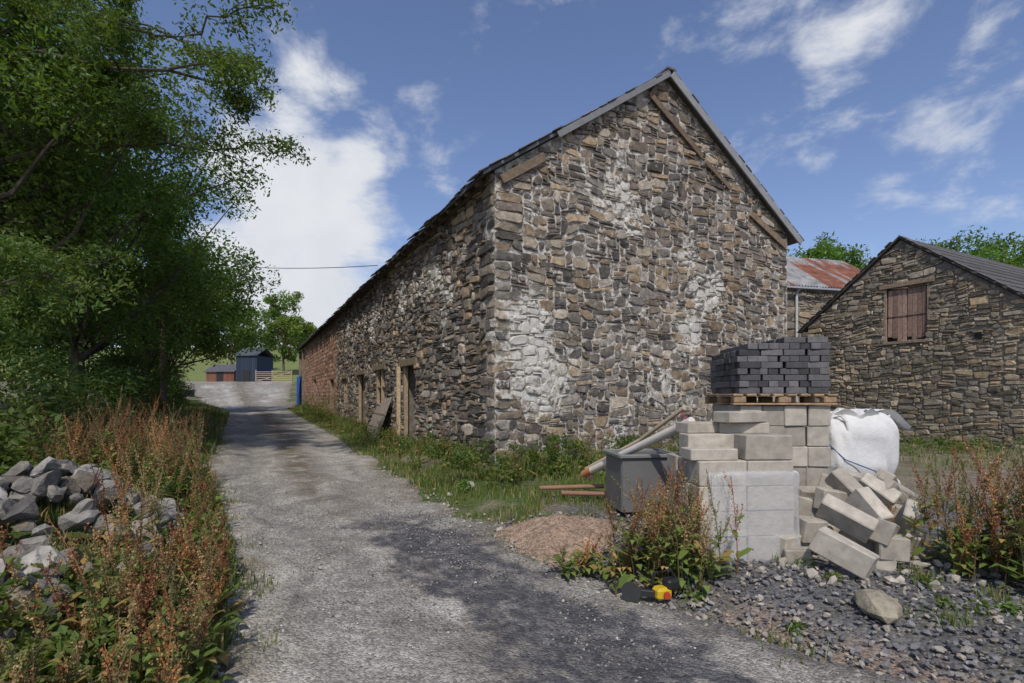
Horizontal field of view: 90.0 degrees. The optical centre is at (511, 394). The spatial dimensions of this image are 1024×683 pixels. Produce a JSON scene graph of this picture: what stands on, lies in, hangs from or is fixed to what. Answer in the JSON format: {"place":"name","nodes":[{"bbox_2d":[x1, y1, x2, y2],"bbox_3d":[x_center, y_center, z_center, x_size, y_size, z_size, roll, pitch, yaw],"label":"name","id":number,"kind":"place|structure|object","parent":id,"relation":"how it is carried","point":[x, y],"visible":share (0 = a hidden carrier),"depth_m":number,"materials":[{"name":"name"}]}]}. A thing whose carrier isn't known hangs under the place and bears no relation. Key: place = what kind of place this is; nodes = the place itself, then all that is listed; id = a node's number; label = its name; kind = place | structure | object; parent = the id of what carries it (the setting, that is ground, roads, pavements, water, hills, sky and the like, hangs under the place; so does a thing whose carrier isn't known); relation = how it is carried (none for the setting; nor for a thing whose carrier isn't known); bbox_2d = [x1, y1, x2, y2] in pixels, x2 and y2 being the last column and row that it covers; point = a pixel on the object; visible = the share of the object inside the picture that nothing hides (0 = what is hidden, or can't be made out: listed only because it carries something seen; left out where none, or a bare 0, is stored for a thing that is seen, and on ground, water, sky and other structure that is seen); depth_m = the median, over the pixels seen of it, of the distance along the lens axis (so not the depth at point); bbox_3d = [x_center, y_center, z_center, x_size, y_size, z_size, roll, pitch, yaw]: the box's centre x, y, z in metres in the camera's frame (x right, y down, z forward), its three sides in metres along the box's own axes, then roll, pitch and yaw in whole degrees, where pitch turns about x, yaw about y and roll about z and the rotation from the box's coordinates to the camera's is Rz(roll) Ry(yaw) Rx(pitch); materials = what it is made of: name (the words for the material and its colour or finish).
{"place":"outdoors","nodes":[
{"label":"outdoors","id":0,"kind":"place"},
{"bbox_2d":[0,347,1023,682],"bbox_3d":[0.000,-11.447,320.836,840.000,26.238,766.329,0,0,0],"label":"ground","id":1,"kind":"structure","parent":0,"point":[730,609],"depth_m":3.87,"materials":[{"name":"grey gravel"}]},
{"bbox_2d":[0,203,124,367],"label":"ash tree","id":2,"kind":"object","parent":1,"relation":"on","point":[17,341],"depth_m":33.45,"materials":[{"name":"green plant"}]},
{"bbox_2d":[0,456,191,653],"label":"rubble stone heap","id":3,"kind":"object","parent":1,"relation":"on","point":[27,486],"visible":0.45,"depth_m":4.27,"materials":[{"name":"grey stone"}]},
{"bbox_2d":[0,324,195,473],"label":"hedge","id":4,"kind":"object","parent":1,"relation":"on","point":[115,377],"visible":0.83,"depth_m":9.83,"materials":[{"name":"green plant"}]},
{"bbox_2d":[0,387,248,682],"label":"dock plants","id":5,"kind":"object","parent":1,"relation":"on","point":[172,663],"visible":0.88,"depth_m":3.16,"materials":[{"name":"green plant"}]},
{"bbox_2d":[0,10,272,427],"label":"ash tree","id":6,"kind":"object","parent":1,"relation":"on","point":[152,228],"visible":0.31,"depth_m":16.88,"materials":[{"name":"green plant"}]},
{"bbox_2d":[0,156,281,407],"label":"ash tree","id":7,"kind":"object","parent":1,"relation":"on","point":[226,278],"visible":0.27,"depth_m":24.09,"materials":[{"name":"green plant"}]},
{"bbox_2d":[1,331,312,349],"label":"distant trees","id":8,"kind":"object","parent":1,"relation":"on","point":[280,340],"visible":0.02,"depth_m":184.36,"materials":[{"name":"green plant"}]},
{"bbox_2d":[0,0,316,344],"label":"ash tree","id":9,"kind":"object","parent":1,"relation":"on","point":[91,78],"visible":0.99,"depth_m":9.26,"materials":[{"name":"green plant"}]},
{"bbox_2d":[45,282,274,375],"bbox_3d":[-23.369,-3.821,34.178,12.148,9.661,13.633,0,0,44],"label":"ash tree","id":10,"kind":"object","parent":1,"relation":"on","point":[211,348],"visible":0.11,"depth_m":34.70,"materials":[{"name":"green plant"}]},
{"bbox_2d":[160,266,166,414],"bbox_3d":[-16.000,-2.450,23.500,0.800,8.100,0.280,0,0,0],"label":"utility pole","id":11,"kind":"object","parent":1,"relation":"on","point":[163,394],"visible":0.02,"depth_m":23.40,"materials":[{"name":"brown wood"}]},
{"bbox_2d":[203,263,377,268],"bbox_3d":[-10.150,-5.225,19.946,13.695,2.172,0.022,0,0,31],"label":"overhead cable","id":12,"kind":"object","parent":11,"relation":"attached to","point":[299,268],"visible":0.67,"depth_m":18.43,"materials":[{"name":"paint"}]},
{"bbox_2d":[177,390,201,398],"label":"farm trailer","id":13,"kind":"object","parent":1,"relation":"on","point":[190,394],"visible":0.27,"depth_m":48.77,"materials":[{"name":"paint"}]},
{"bbox_2d":[204,364,235,381],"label":"red store shed","id":14,"kind":"structure","parent":1,"relation":"on","point":[221,372],"depth_m":77.97,"materials":[{"name":"red brick"}]},
{"bbox_2d":[216,372,222,381],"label":"door","id":15,"kind":"structure","parent":14,"relation":"in","point":[219,375],"depth_m":77.92,"materials":[{"name":"grey wood"}]},
{"bbox_2d":[198,308,262,363],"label":"tree","id":16,"kind":"object","parent":1,"relation":"on","point":[239,343],"visible":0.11,"depth_m":94.64,"materials":[{"name":"green plant"}]},
{"bbox_2d":[235,348,274,381],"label":"timber shed","id":17,"kind":"structure","parent":1,"relation":"on","point":[248,366],"depth_m":74.00,"materials":[{"name":"blue wood"}]},
{"bbox_2d":[243,370,249,381],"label":"door","id":18,"kind":"structure","parent":17,"relation":"in","point":[246,373],"depth_m":73.92,"materials":[{"name":"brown wood"}]},
{"bbox_2d":[255,370,291,381],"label":"field gate","id":19,"kind":"structure","parent":1,"relation":"on","point":[272,377],"depth_m":71.98,"materials":[{"name":"brown wood"}]},
{"bbox_2d":[254,289,316,374],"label":"tree","id":20,"kind":"object","parent":1,"relation":"on","point":[287,327],"visible":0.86,"depth_m":91.35,"materials":[{"name":"green plant"}]},
{"bbox_2d":[296,376,301,404],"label":"blue tarpaulin","id":21,"kind":"object","parent":1,"relation":"on","point":[299,388],"visible":0.76,"depth_m":41.56,"materials":[{"name":"plastic"}]},
{"bbox_2d":[307,404,678,484],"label":"wallside docks","id":22,"kind":"object","parent":1,"relation":"on","point":[511,457],"visible":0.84,"depth_m":9.31,"materials":[{"name":"green plant"}]},
{"bbox_2d":[0,400,1023,682],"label":"verge grass","id":23,"kind":"structure","parent":1,"relation":"on","point":[426,478],"depth_m":7.60,"materials":[{"name":"green plant"}]},
{"bbox_2d":[0,393,1023,681],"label":"leafy weeds","id":24,"kind":"object","parent":1,"relation":"on","point":[62,645],"visible":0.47,"depth_m":6.25,"materials":[{"name":"green plant"}]},
{"bbox_2d":[297,66,804,469],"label":"stone barn","id":25,"kind":"structure","parent":1,"relation":"on","point":[616,266],"depth_m":10.56,"materials":[{"name":"stone"}]},
{"bbox_2d":[491,514,630,567],"bbox_3d":[0.625,1.430,5.419,1.880,0.328,1.902,0,0,-29],"label":"sand heap","id":26,"kind":"object","parent":1,"relation":"on","point":[549,536],"visible":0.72,"depth_m":5.15,"materials":[{"name":"brown sand"}]},
{"bbox_2d":[540,484,603,489],"bbox_3d":[0.800,1.231,6.850,0.854,0.105,0.060,0,0,7],"label":"clay drain pipe","id":27,"kind":"object","parent":1,"relation":"on","point":[580,486],"visible":1,"depth_m":6.83,"materials":[{"name":"ceramic"}]},
{"bbox_2d":[562,491,605,495],"bbox_3d":[0.948,1.284,6.675,0.599,0.076,0.060,0,0,15],"label":"clay drain pipe","id":28,"kind":"object","parent":1,"relation":"on","point":[585,493],"visible":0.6,"depth_m":6.66,"materials":[{"name":"ceramic"}]},
{"bbox_2d":[201,455,1023,682],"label":"gravel chippings","id":29,"kind":"object","parent":1,"relation":"on","point":[993,635],"visible":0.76,"depth_m":3.54,"materials":[{"name":"gravel"}]},
{"bbox_2d":[585,406,685,468],"bbox_3d":[1.542,0.588,6.529,0.144,0.920,1.559,0,0,-39],"label":"plastic pipe","id":30,"kind":"object","parent":1,"relation":"on","point":[664,422],"visible":0.63,"depth_m":6.29,"materials":[{"name":"plastic"}]},
{"bbox_2d":[587,414,687,479],"bbox_3d":[1.579,0.794,6.583,0.233,1.212,1.660,0,0,-33],"label":"pipe","id":31,"kind":"object","parent":1,"relation":"on","point":[679,417],"visible":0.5,"depth_m":6.01,"materials":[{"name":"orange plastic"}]},
{"bbox_2d":[581,417,694,477],"bbox_3d":[1.414,0.662,6.037,0.139,0.878,1.900,0,0,-28],"label":"plastic pipe","id":32,"kind":"object","parent":1,"relation":"on","point":[644,443],"visible":0.81,"depth_m":5.88,"materials":[{"name":"grey plastic"}]},
{"bbox_2d":[602,448,676,512],"bbox_3d":[1.550,1.009,6.150,0.760,0.662,0.640,0,0,-9],"label":"grey water tank","id":33,"kind":"object","parent":1,"relation":"on","point":[646,465],"visible":0.67,"depth_m":5.87,"materials":[{"name":"plastic"}]},
{"bbox_2d":[545,457,753,597],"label":"dock plants","id":34,"kind":"object","parent":1,"relation":"on","point":[664,551],"visible":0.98,"depth_m":4.13,"materials":[{"name":"leaves"},{"name":"plant stems"}]},
{"bbox_2d":[447,481,1003,659],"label":"scattered stones","id":35,"kind":"object","parent":1,"relation":"on","point":[965,650],"visible":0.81,"depth_m":3.19,"materials":[{"name":"grey stone"}]},
{"bbox_2d":[667,433,793,561],"bbox_3d":[2.018,0.913,4.745,0.926,1.126,0.742,0,0,-6],"label":"wrapped block stack","id":36,"kind":"object","parent":1,"relation":"on","point":[760,470],"visible":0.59,"depth_m":4.44,"materials":[{"name":"concrete"}]},
{"bbox_2d":[676,411,769,460],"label":"loose concrete blocks","id":37,"kind":"object","parent":36,"relation":"on","point":[753,422],"depth_m":4.66,"materials":[{"name":"grey concrete"}]},
{"bbox_2d":[712,404,830,488],"bbox_3d":[2.892,0.756,5.831,0.982,1.293,0.975,0,0,0],"label":"concrete block stack","id":38,"kind":"object","parent":1,"relation":"on","point":[806,427],"visible":0.25,"depth_m":5.37,"materials":[{"name":"grey concrete"}]},
{"bbox_2d":[704,394,837,404],"bbox_3d":[2.870,0.047,5.800,1.060,0.116,0.960,0,0,3],"label":"wooden pallet","id":39,"kind":"object","parent":38,"relation":"on","point":[780,399],"visible":1,"depth_m":5.37,"materials":[{"name":"brown wood"}]},
{"bbox_2d":[710,337,830,393],"bbox_3d":[2.868,-0.313,5.798,1.002,0.591,0.949,0,0,0],"label":"dark brick stack","id":40,"kind":"object","parent":39,"relation":"on","point":[789,365],"visible":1,"depth_m":5.37,"materials":[{"name":"grey brick"}]},
{"bbox_2d":[787,256,859,401],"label":"rusty roofed shed","id":41,"kind":"structure","parent":1,"relation":"on","point":[805,304],"depth_m":22.11,"materials":[{"name":"metal"}]},
{"bbox_2d":[787,232,870,288],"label":"tree","id":42,"kind":"object","parent":1,"relation":"on","point":[830,251],"visible":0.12,"depth_m":48.66,"materials":[{"name":"green plant"}]},
{"bbox_2d":[853,589,902,623],"bbox_3d":[2.418,1.392,3.371,0.237,0.183,0.288,0,0,16],"label":"boulder","id":43,"kind":"object","parent":1,"relation":"on","point":[880,605],"visible":0.99,"depth_m":3.31,"materials":[{"name":"beige stone"}]},
{"bbox_2d":[773,466,1023,590],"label":"fallen block heap","id":44,"kind":"object","parent":1,"relation":"on","point":[867,539],"visible":0.78,"depth_m":4.36,"materials":[{"name":"concrete"}]},
{"bbox_2d":[797,235,1023,450],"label":"stone outbuilding","id":45,"kind":"structure","parent":1,"relation":"on","point":[925,339],"depth_m":14.81,"materials":[{"name":"stone"}]},
{"bbox_2d":[860,225,1023,268],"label":"tree","id":46,"kind":"object","parent":1,"relation":"on","point":[985,252],"visible":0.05,"depth_m":44.74,"materials":[{"name":"green plant"}]},
{"bbox_2d":[888,432,1023,593],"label":"dock plants","id":47,"kind":"object","parent":1,"relation":"on","point":[1002,556],"visible":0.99,"depth_m":4.07,"materials":[{"name":"leaves"},{"name":"plant stems"},{"name":"seed heads"}]},
{"bbox_2d":[958,232,1023,267],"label":"tree","id":48,"kind":"object","parent":1,"relation":"on","point":[1014,246],"visible":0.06,"depth_m":47.20,"materials":[{"name":"green plant"}]},
{"bbox_2d":[0,0,1023,346],"label":"sky","id":49,"kind":"structure","parent":0,"point":[871,123],"materials":[{"name":"blue"}]},
{"bbox_2d":[182,381,915,682],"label":"gravel track","id":50,"kind":"structure","parent":0,"point":[266,433],"depth_m":3.81,"materials":[{"name":"grey gravel"}]},
{"bbox_2d":[621,568,679,602],"bbox_3d":[1.028,1.409,3.783,0.426,0.246,0.156,0,0,0],"label":"petrol disc cutter","id":51,"kind":"object","parent":50,"relation":"on","point":[632,592],"visible":1,"depth_m":3.76,"materials":[{"name":"plastic"}]},
{"bbox_3d":[3.895,1.199,6.078,1.070,0.596,1.061,0,0,0],"label":"bulk bag","id":52,"kind":"object","parent":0,"visible":0},
{"bbox_2d":[828,408,911,475],"bbox_3d":[3.932,0.600,6.017,1.108,0.900,1.000,0,0,-11],"label":"bulk bag","id":53,"kind":"object","parent":52,"relation":"on","point":[863,441],"visible":0.44,"depth_m":5.64,"materials":[{"name":"white fabric"}]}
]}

